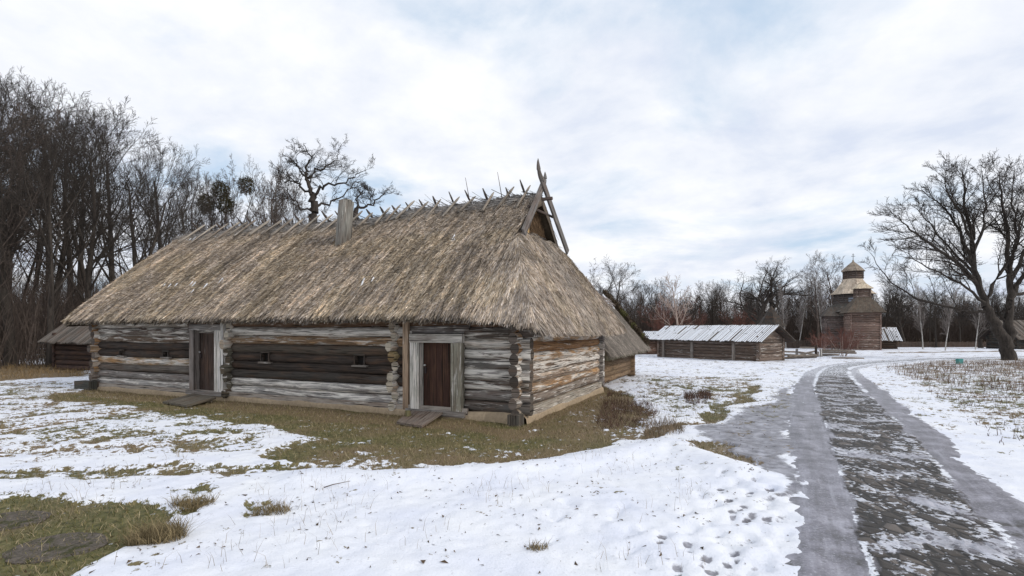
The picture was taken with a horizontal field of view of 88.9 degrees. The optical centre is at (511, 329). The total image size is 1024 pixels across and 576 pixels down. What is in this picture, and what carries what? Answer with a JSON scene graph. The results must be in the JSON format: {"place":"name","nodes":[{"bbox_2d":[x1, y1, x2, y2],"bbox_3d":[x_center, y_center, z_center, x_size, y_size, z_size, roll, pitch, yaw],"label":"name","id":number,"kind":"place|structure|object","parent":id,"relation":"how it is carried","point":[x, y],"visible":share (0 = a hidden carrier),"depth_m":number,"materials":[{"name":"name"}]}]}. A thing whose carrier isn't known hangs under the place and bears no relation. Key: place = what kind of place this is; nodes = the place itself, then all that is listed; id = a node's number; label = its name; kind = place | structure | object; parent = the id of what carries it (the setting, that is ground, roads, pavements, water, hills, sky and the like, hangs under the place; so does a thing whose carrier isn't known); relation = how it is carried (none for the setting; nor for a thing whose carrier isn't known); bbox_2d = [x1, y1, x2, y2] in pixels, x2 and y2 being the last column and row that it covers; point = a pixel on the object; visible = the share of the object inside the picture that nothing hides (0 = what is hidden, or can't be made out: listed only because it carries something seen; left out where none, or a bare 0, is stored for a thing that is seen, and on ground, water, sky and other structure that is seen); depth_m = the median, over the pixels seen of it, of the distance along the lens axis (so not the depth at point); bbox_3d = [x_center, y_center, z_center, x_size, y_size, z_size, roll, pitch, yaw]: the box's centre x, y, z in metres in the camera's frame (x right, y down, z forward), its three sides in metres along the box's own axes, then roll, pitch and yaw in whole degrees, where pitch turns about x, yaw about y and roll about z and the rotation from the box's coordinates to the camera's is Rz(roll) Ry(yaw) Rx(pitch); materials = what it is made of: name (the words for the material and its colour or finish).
{"place":"outdoors","nodes":[
{"label":"outdoors","id":0,"kind":"place"},
{"bbox_2d":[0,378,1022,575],"bbox_3d":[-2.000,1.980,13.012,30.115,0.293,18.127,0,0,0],"label":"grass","id":1,"kind":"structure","parent":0,"point":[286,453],"depth_m":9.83,"materials":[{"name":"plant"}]},
{"bbox_2d":[0,312,1023,575],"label":"ground","id":2,"kind":"structure","parent":0,"point":[762,536],"depth_m":6.77,"materials":[{"name":"white snow"}]},
{"bbox_2d":[0,100,49,366],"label":"bare tree","id":3,"kind":"object","parent":2,"relation":"on","point":[5,292],"visible":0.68,"depth_m":28.77,"materials":[{"name":"brown plant"}]},
{"bbox_2d":[0,510,51,530],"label":"disc slab","id":4,"kind":"structure","parent":2,"relation":"on","point":[4,523],"depth_m":5.46,"materials":[{"name":"grey stone"}]},
{"bbox_2d":[0,72,59,251],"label":"bare tree","id":5,"kind":"object","parent":2,"relation":"on","point":[17,119],"visible":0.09,"depth_m":41.03,"materials":[{"name":"brown plant"}]},
{"bbox_2d":[0,101,65,286],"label":"multi stemmed tree","id":6,"kind":"object","parent":2,"relation":"on","point":[16,229],"visible":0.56,"depth_m":28.55,"materials":[{"name":"brown plant"}]},
{"bbox_2d":[0,67,82,359],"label":"bare tree","id":7,"kind":"object","parent":2,"relation":"on","point":[12,87],"visible":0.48,"depth_m":34.94,"materials":[{"name":"brown plant"}]},
{"bbox_2d":[0,67,82,236],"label":"bare tree","id":8,"kind":"object","parent":2,"relation":"on","point":[11,77],"visible":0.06,"depth_m":52.18,"materials":[{"name":"brown plant"}]},
{"bbox_2d":[0,77,85,308],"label":"bare tree","id":9,"kind":"object","parent":2,"relation":"on","point":[21,106],"visible":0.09,"depth_m":51.09,"materials":[{"name":"brown plant"}]},
{"bbox_2d":[0,128,87,262],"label":"bare tree","id":10,"kind":"object","parent":2,"relation":"on","point":[20,202],"visible":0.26,"depth_m":34.84,"materials":[{"name":"brown plant"}]},
{"bbox_2d":[0,92,89,323],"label":"multi stemmed tree","id":11,"kind":"object","parent":2,"relation":"on","point":[36,279],"visible":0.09,"depth_m":43.09,"materials":[{"name":"brown plant"}]},
{"bbox_2d":[0,359,90,378],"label":"verge grass","id":12,"kind":"structure","parent":2,"relation":"on","point":[21,367],"depth_m":24.31,"materials":[{"name":"plant"}]},
{"bbox_2d":[2,532,108,564],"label":"disc slab","id":13,"kind":"structure","parent":2,"relation":"on","point":[61,549],"depth_m":4.76,"materials":[{"name":"grey stone"}]},
{"bbox_2d":[0,99,123,366],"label":"bare tree","id":14,"kind":"object","parent":2,"relation":"on","point":[51,291],"visible":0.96,"depth_m":28.73,"materials":[{"name":"brown plant"}]},
{"bbox_2d":[37,323,91,370],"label":"log shed","id":15,"kind":"structure","parent":2,"relation":"on","point":[69,346],"depth_m":25.83,"materials":[{"name":"brown wood"}]},
{"bbox_2d":[0,236,129,367],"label":"undergrowth","id":16,"kind":"object","parent":2,"relation":"on","point":[31,330],"visible":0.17,"depth_m":30.50,"materials":[{"name":"brown plant"}]},
{"bbox_2d":[3,99,134,349],"bbox_3d":[-28.207,-6.510,33.730,5.903,17.514,7.016,0,0,-9],"label":"bare tree","id":17,"kind":"object","parent":2,"relation":"on","point":[65,249],"visible":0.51,"depth_m":33.45,"materials":[{"name":"brown plant"}]},
{"bbox_2d":[18,111,126,303],"bbox_3d":[-43.046,-11.063,52.503,9.663,23.379,11.441,0,0,-9],"label":"bare tree","id":18,"kind":"object","parent":2,"relation":"on","point":[78,270],"visible":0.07,"depth_m":52.24,"materials":[{"name":"brown plant"}]},
{"bbox_2d":[0,100,157,290],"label":"bare tree","id":19,"kind":"object","parent":2,"relation":"on","point":[81,265],"visible":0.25,"depth_m":39.60,"materials":[{"name":"brown plant"}]},
{"bbox_2d":[0,80,176,317],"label":"bare tree","id":20,"kind":"object","parent":2,"relation":"on","point":[92,115],"visible":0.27,"depth_m":40.68,"materials":[{"name":"brown plant"}]},
{"bbox_2d":[0,80,194,302],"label":"bare tree","id":21,"kind":"object","parent":2,"relation":"on","point":[90,285],"visible":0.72,"depth_m":32.77,"materials":[{"name":"brown plant"}]},
{"bbox_2d":[41,104,164,283],"bbox_3d":[-38.309,-10.719,48.769,11.343,22.760,8.323,0,0,36],"label":"bare tree","id":22,"kind":"object","parent":2,"relation":"on","point":[112,261],"visible":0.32,"depth_m":49.40,"materials":[{"name":"brown plant"}]},
{"bbox_2d":[54,128,190,270],"bbox_3d":[-31.128,-7.262,41.907,9.184,18.419,6.296,0,0,-24],"label":"bare tree","id":23,"kind":"object","parent":2,"relation":"on","point":[131,225],"visible":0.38,"depth_m":41.79,"materials":[{"name":"brown plant"}]},
{"bbox_2d":[84,136,214,275],"bbox_3d":[-22.820,-4.931,32.767,7.257,14.363,5.570,0,0,-22],"label":"bare tree","id":24,"kind":"object","parent":2,"relation":"on","point":[151,224],"visible":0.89,"depth_m":32.59,"materials":[{"name":"brown plant"}]},
{"bbox_2d":[111,509,210,546],"bbox_3d":[-3.333,1.862,4.912,0.929,0.301,0.672,0,0,0],"label":"grass tuft","id":25,"kind":"object","parent":2,"relation":"on","point":[156,533],"visible":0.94,"depth_m":4.85,"materials":[{"name":"plant"}]},
{"bbox_2d":[113,134,209,257],"bbox_3d":[-33.775,-8.876,50.134,11.818,20.141,7.232,0,0,22],"label":"bare tree","id":26,"kind":"object","parent":2,"relation":"on","point":[171,198],"visible":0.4,"depth_m":49.55,"materials":[{"name":"brown plant"}]},
{"bbox_2d":[130,164,232,256],"bbox_3d":[-25.619,-5.523,40.978,7.705,15.228,6.560,0,0,5],"label":"bare tree","id":27,"kind":"object","parent":2,"relation":"on","point":[199,220],"visible":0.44,"depth_m":40.38,"materials":[{"name":"brown plant"}]},
{"bbox_2d":[157,489,220,512],"bbox_3d":[-3.626,1.912,5.897,0.706,0.204,0.503,0,0,16],"label":"grass tuft","id":28,"kind":"object","parent":2,"relation":"on","point":[195,503],"visible":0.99,"depth_m":5.86,"materials":[{"name":"plant"}]},
{"bbox_2d":[163,393,215,407],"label":"plank ramp","id":29,"kind":"structure","parent":2,"relation":"on","point":[190,400],"depth_m":14.13,"materials":[{"name":"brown wood"}]},
{"bbox_2d":[163,166,215,244],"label":"bare tree","id":30,"kind":"object","parent":2,"relation":"on","point":[189,197],"visible":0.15,"depth_m":55.99,"materials":[{"name":"brown plant"}]},
{"bbox_2d":[170,171,244,239],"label":"bare tree","id":31,"kind":"object","parent":2,"relation":"on","point":[213,205],"visible":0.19,"depth_m":55.26,"materials":[{"name":"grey plant"}]},
{"bbox_2d":[196,160,270,231],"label":"multi stemmed tree","id":32,"kind":"object","parent":2,"relation":"on","point":[232,215],"visible":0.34,"depth_m":51.65,"materials":[{"name":"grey plant"}]},
{"bbox_2d":[211,180,230,198],"bbox_3d":[-29.029,-13.916,52.025,1.777,2.079,1.727,0,0,0],"label":"leaf clump","id":33,"kind":"object","parent":32,"relation":"attached to","point":[224,186],"visible":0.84,"depth_m":51.73,"materials":[{"name":"green plant"}]},
{"bbox_2d":[215,195,234,214],"bbox_3d":[-28.635,-12.413,51.995,1.844,2.131,1.673,0,0,0],"label":"leaf clump","id":34,"kind":"object","parent":32,"relation":"attached to","point":[230,202],"visible":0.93,"depth_m":51.78,"materials":[{"name":"green plant"}]},
{"bbox_2d":[237,175,254,195],"bbox_3d":[-26.483,-14.340,51.966,1.866,2.110,1.784,0,0,0],"label":"leaf clump","id":35,"kind":"object","parent":32,"relation":"attached to","point":[247,182],"visible":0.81,"depth_m":51.81,"materials":[{"name":"green plant"}]},
{"bbox_2d":[193,154,299,231],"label":"multi stemmed tree","id":36,"kind":"object","parent":2,"relation":"on","point":[237,214],"visible":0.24,"depth_m":53.93,"materials":[{"name":"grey plant"}]},
{"bbox_2d":[245,498,291,516],"bbox_3d":[-2.576,1.928,5.683,0.564,0.192,0.496,0,0,0],"label":"grass tuft","id":37,"kind":"object","parent":2,"relation":"on","point":[270,510],"visible":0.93,"depth_m":5.63,"materials":[{"name":"plant"}]},
{"bbox_2d":[243,153,295,225],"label":"bare tree","id":38,"kind":"object","parent":2,"relation":"on","point":[272,207],"visible":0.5,"depth_m":54.76,"materials":[{"name":"grey plant"}]},
{"bbox_2d":[259,149,288,225],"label":"birch tree","id":39,"kind":"object","parent":2,"relation":"on","point":[269,204],"visible":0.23,"depth_m":57.27,"materials":[{"name":"grey plant"}]},
{"bbox_2d":[255,171,310,224],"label":"bare tree","id":40,"kind":"object","parent":2,"relation":"on","point":[304,215],"visible":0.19,"depth_m":58.17,"materials":[{"name":"grey plant"}]},
{"bbox_2d":[261,178,311,224],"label":"bare tree","id":41,"kind":"object","parent":2,"relation":"on","point":[288,215],"visible":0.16,"depth_m":58.61,"materials":[{"name":"grey plant"}]},
{"bbox_2d":[269,133,374,221],"bbox_3d":[-16.552,-7.427,46.154,10.100,20.269,6.084,0,0,0],"label":"bare oak","id":42,"kind":"object","parent":2,"relation":"on","point":[314,209],"visible":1,"depth_m":45.94,"materials":[{"name":"brown plant"}]},
{"bbox_2d":[61,159,628,426],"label":"log house","id":43,"kind":"structure","parent":2,"relation":"on","point":[497,309],"depth_m":13.84,"materials":[{"name":"brown wood"}]},
{"bbox_2d":[199,333,213,389],"bbox_3d":[-8.852,0.900,15.278,0.892,1.760,0.128,0,0,24],"label":"door","id":44,"kind":"structure","parent":43,"relation":"in","point":[206,351],"depth_m":15.37,"materials":[{"name":"brown wood"}]},
{"bbox_2d":[424,343,450,406],"bbox_3d":[-1.689,1.070,12.066,0.852,1.540,0.125,0,0,24],"label":"door","id":45,"kind":"structure","parent":43,"relation":"in","point":[437,356],"depth_m":12.10,"materials":[{"name":"brown wood"}]},
{"bbox_2d":[0,402,709,573],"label":"dry stems","id":46,"kind":"object","parent":2,"relation":"on","point":[369,488],"visible":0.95,"depth_m":6.28,"materials":[{"name":"plant"}]},
{"bbox_2d":[343,182,402,218],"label":"bare oak","id":47,"kind":"object","parent":2,"relation":"on","point":[358,207],"visible":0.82,"depth_m":48.02,"materials":[{"name":"brown plant"}]},
{"bbox_2d":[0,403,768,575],"bbox_3d":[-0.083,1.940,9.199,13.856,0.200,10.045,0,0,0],"label":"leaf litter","id":48,"kind":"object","parent":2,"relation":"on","point":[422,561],"visible":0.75,"depth_m":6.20,"materials":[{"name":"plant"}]},
{"bbox_2d":[396,410,442,427],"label":"plank ramp","id":49,"kind":"structure","parent":2,"relation":"on","point":[420,419],"depth_m":11.19,"materials":[{"name":"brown wood"}]},
{"bbox_2d":[39,261,1023,341],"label":"distant wood","id":50,"kind":"object","parent":2,"relation":"on","point":[910,302],"visible":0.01,"depth_m":131.07,"materials":[{"name":"brown plant"}]},
{"bbox_2d":[586,259,629,296],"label":"multi stemmed tree","id":51,"kind":"object","parent":2,"relation":"on","point":[591,277],"visible":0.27,"depth_m":60.20,"materials":[{"name":"grey plant"}]},
{"bbox_2d":[598,290,650,382],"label":"thatched shed","id":52,"kind":"structure","parent":2,"relation":"on","point":[621,351],"depth_m":22.17,"materials":[{"name":"brown plant"}]},
{"bbox_2d":[592,256,656,314],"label":"bare tree","id":53,"kind":"object","parent":2,"relation":"on","point":[625,293],"visible":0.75,"depth_m":59.15,"materials":[{"name":"brown plant"}]},
{"bbox_2d":[592,390,659,429],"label":"dead weeds","id":54,"kind":"object","parent":2,"relation":"on","point":[614,406],"visible":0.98,"depth_m":12.47,"materials":[{"name":"plant"}]},
{"bbox_2d":[630,283,662,327],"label":"bare tree","id":55,"kind":"object","parent":2,"relation":"on","point":[642,301],"visible":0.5,"depth_m":104.79,"materials":[{"name":"brown plant"}]},
{"bbox_2d":[642,331,657,353],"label":"log shed","id":56,"kind":"structure","parent":2,"relation":"on","point":[652,344],"depth_m":51.40,"materials":[{"name":"brown wood"}]},
{"bbox_2d":[634,278,669,330],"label":"bare tree","id":57,"kind":"object","parent":2,"relation":"on","point":[643,288],"visible":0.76,"depth_m":99.22,"materials":[{"name":"brown plant"}]},
{"bbox_2d":[647,278,673,322],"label":"bare tree","id":58,"kind":"object","parent":2,"relation":"on","point":[665,298],"visible":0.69,"depth_m":95.63,"materials":[{"name":"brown plant"}]},
{"bbox_2d":[640,415,685,438],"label":"dead weeds","id":59,"kind":"object","parent":2,"relation":"on","point":[661,427],"visible":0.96,"depth_m":10.07,"materials":[{"name":"plant"}]},
{"bbox_2d":[637,294,694,330],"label":"red twig shrub","id":60,"kind":"object","parent":2,"relation":"on","point":[657,320],"visible":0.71,"depth_m":93.42,"materials":[{"name":"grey plant"}]},
{"bbox_2d":[649,272,692,325],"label":"pale barked tree","id":61,"kind":"object","parent":2,"relation":"on","point":[675,306],"visible":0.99,"depth_m":51.93,"materials":[{"name":"grey plant"}]},
{"bbox_2d":[680,387,712,403],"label":"dead weeds","id":62,"kind":"object","parent":2,"relation":"on","point":[703,394],"visible":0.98,"depth_m":14.99,"materials":[{"name":"plant"}]},
{"bbox_2d":[681,280,713,323],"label":"bare tree","id":63,"kind":"object","parent":2,"relation":"on","point":[700,295],"visible":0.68,"depth_m":103.95,"materials":[{"name":"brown plant"}]},
{"bbox_2d":[691,283,727,324],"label":"bare tree","id":64,"kind":"object","parent":2,"relation":"on","point":[713,296],"visible":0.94,"depth_m":101.09,"materials":[{"name":"brown plant"}]},
{"bbox_2d":[703,280,731,324],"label":"bare tree","id":65,"kind":"object","parent":2,"relation":"on","point":[718,295],"visible":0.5,"depth_m":108.16,"materials":[{"name":"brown plant"}]},
{"bbox_2d":[649,324,795,360],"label":"log shed","id":66,"kind":"structure","parent":2,"relation":"on","point":[753,342],"depth_m":39.88,"materials":[{"name":"brown wood"}]},
{"bbox_2d":[716,279,742,324],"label":"bare tree","id":67,"kind":"object","parent":2,"relation":"on","point":[724,308],"visible":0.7,"depth_m":98.06,"materials":[{"name":"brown plant"}]},
{"bbox_2d":[718,304,766,324],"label":"red twig shrub","id":68,"kind":"object","parent":2,"relation":"on","point":[742,321],"visible":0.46,"depth_m":92.97,"materials":[{"name":"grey plant"}]},
{"bbox_2d":[721,255,813,324],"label":"bare oak","id":69,"kind":"object","parent":2,"relation":"on","point":[769,296],"visible":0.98,"depth_m":83.06,"materials":[{"name":"brown plant"}]},
{"bbox_2d":[735,261,805,316],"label":"bare oak","id":70,"kind":"object","parent":2,"relation":"on","point":[777,297],"visible":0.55,"depth_m":86.62,"materials":[{"name":"black plant"}]},
{"bbox_2d":[776,277,792,347],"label":"birch tree","id":71,"kind":"object","parent":2,"relation":"on","point":[783,305],"visible":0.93,"depth_m":77.89,"materials":[{"name":"grey plant"}]},
{"bbox_2d":[784,339,821,347],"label":"paling fence","id":72,"kind":"object","parent":2,"relation":"on","point":[800,343],"visible":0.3,"depth_m":79.21,"materials":[{"name":"brown wood"}]},
{"bbox_2d":[794,284,812,340],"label":"birch tree","id":73,"kind":"object","parent":2,"relation":"on","point":[803,311],"visible":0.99,"depth_m":81.58,"materials":[{"name":"grey plant"}]},
{"bbox_2d":[796,284,828,339],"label":"bare tree","id":74,"kind":"object","parent":2,"relation":"on","point":[810,317],"visible":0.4,"depth_m":95.85,"materials":[{"name":"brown plant"}]},
{"bbox_2d":[796,254,841,339],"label":"bare tree","id":75,"kind":"object","parent":2,"relation":"on","point":[815,299],"visible":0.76,"depth_m":91.68,"materials":[{"name":"brown plant"}]},
{"bbox_2d":[804,332,835,349],"bbox_3d":[37.030,1.386,62.554,2.855,2.789,2.746,0,0,-17],"label":"red twig shrub","id":76,"kind":"object","parent":2,"relation":"on","point":[820,340],"visible":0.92,"depth_m":62.67,"materials":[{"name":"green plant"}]},
{"bbox_2d":[811,272,830,331],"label":"birch tree","id":77,"kind":"object","parent":2,"relation":"on","point":[821,297],"visible":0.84,"depth_m":84.70,"materials":[{"name":"grey plant"}]},
{"bbox_2d":[784,345,863,358],"bbox_3d":[28.674,1.969,50.052,7.171,1.155,26.131,0,0,29],"label":"log fence","id":78,"kind":"object","parent":2,"relation":"on","point":[798,354],"visible":0.77,"depth_m":46.21,"materials":[{"name":"brown wood"}]},
{"bbox_2d":[626,297,1023,341],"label":"undergrowth","id":79,"kind":"object","parent":2,"relation":"on","point":[914,333],"visible":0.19,"depth_m":100.69,"materials":[{"name":"brown plant"}]},
{"bbox_2d":[809,251,842,307],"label":"bare tree","id":80,"kind":"object","parent":2,"relation":"on","point":[824,274],"visible":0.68,"depth_m":94.15,"materials":[{"name":"grey plant"}]},
{"bbox_2d":[820,325,866,355],"bbox_3d":[30.231,0.977,47.451,3.404,3.326,3.274,0,0,-37],"label":"red twig shrub","id":81,"kind":"object","parent":2,"relation":"on","point":[851,334],"visible":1,"depth_m":47.16,"materials":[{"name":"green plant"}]},
{"bbox_2d":[819,260,885,349],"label":"wooden church","id":82,"kind":"structure","parent":2,"relation":"on","point":[856,306],"depth_m":69.17,"materials":[{"name":"brown wood"}]},
{"bbox_2d":[877,278,899,326],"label":"bare tree","id":83,"kind":"object","parent":2,"relation":"on","point":[884,315],"visible":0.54,"depth_m":96.14,"materials":[{"name":"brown plant"}]},
{"bbox_2d":[882,327,902,348],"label":"hut","id":84,"kind":"object","parent":2,"relation":"on","point":[891,337],"visible":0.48,"depth_m":73.75,"materials":[{"name":"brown wood"}]},
{"bbox_2d":[874,273,911,327],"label":"bare tree","id":85,"kind":"object","parent":2,"relation":"on","point":[894,289],"visible":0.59,"depth_m":99.81,"materials":[{"name":"brown plant"}]},
{"bbox_2d":[882,284,914,341],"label":"bare oak","id":86,"kind":"object","parent":2,"relation":"on","point":[899,313],"visible":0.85,"depth_m":89.60,"materials":[{"name":"brown plant"}]},
{"bbox_2d":[900,294,939,341],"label":"bare tree","id":87,"kind":"object","parent":2,"relation":"on","point":[918,313],"visible":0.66,"depth_m":84.18,"materials":[{"name":"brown plant"}]},
{"bbox_2d":[912,278,928,348],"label":"birch tree","id":88,"kind":"object","parent":2,"relation":"on","point":[917,289],"visible":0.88,"depth_m":71.92,"materials":[{"name":"white plant"}]},
{"bbox_2d":[915,287,939,341],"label":"bare tree","id":89,"kind":"object","parent":2,"relation":"on","point":[926,295],"visible":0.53,"depth_m":93.59,"materials":[{"name":"brown plant"}]},
{"bbox_2d":[921,291,950,346],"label":"bare tree","id":90,"kind":"object","parent":2,"relation":"on","point":[935,322],"visible":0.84,"depth_m":82.72,"materials":[{"name":"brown plant"}]},
{"bbox_2d":[859,147,1023,359],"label":"bare tree","id":91,"kind":"object","parent":2,"relation":"on","point":[1005,336],"visible":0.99,"depth_m":39.77,"materials":[{"name":"brown plant"}]},
{"bbox_2d":[898,341,985,346],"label":"paling fence","id":92,"kind":"object","parent":2,"relation":"on","point":[939,344],"visible":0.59,"depth_m":83.31,"materials":[{"name":"brown wood"}]},
{"bbox_2d":[938,283,961,350],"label":"birch tree","id":93,"kind":"object","parent":2,"relation":"on","point":[944,321],"visible":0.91,"depth_m":65.91,"materials":[{"name":"white plant"}]},
{"bbox_2d":[876,358,1023,390],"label":"meadow weeds","id":94,"kind":"object","parent":2,"relation":"on","point":[973,365],"visible":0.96,"depth_m":25.77,"materials":[{"name":"plant"}]},
{"bbox_2d":[937,288,974,341],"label":"bare tree","id":95,"kind":"object","parent":2,"relation":"on","point":[960,330],"visible":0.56,"depth_m":90.12,"materials":[{"name":"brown plant"}]},
{"bbox_2d":[916,380,1023,445],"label":"meadow weeds","id":96,"kind":"object","parent":2,"relation":"on","point":[1001,389],"visible":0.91,"depth_m":15.82,"materials":[{"name":"plant"}]},
{"bbox_2d":[935,294,1015,347],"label":"bare oak","id":97,"kind":"object","parent":2,"relation":"on","point":[980,344],"visible":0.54,"depth_m":80.02,"materials":[{"name":"brown plant"}]},
{"bbox_2d":[969,287,988,349],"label":"birch tree","id":98,"kind":"object","parent":2,"relation":"on","point":[976,302],"visible":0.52,"depth_m":69.75,"materials":[{"name":"white plant"}]},
{"bbox_2d":[979,320,1023,348],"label":"dark cabin","id":99,"kind":"object","parent":2,"relation":"on","point":[992,341],"visible":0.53,"depth_m":73.56,"materials":[{"name":"brown wood"}]},
{"bbox_2d":[993,288,1023,320],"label":"bare tree","id":100,"kind":"object","parent":2,"relation":"on","point":[1019,306],"visible":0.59,"depth_m":84.53,"materials":[{"name":"grey plant"}]},
{"bbox_2d":[0,0,1023,317],"label":"sky","id":101,"kind":"structure","parent":0,"point":[706,141],"materials":[{"name":"white"}]},
{"bbox_2d":[759,306,785,326],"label":"shingled pavilion","id":102,"kind":"structure","parent":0,"point":[771,316],"depth_m":57.36,"materials":[{"name":"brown wood"}]},
{"bbox_2d":[785,356,1023,575],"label":"road","id":103,"kind":"structure","parent":0,"point":[887,490],"depth_m":6.08,"materials":[{"name":"grey asphalt"}]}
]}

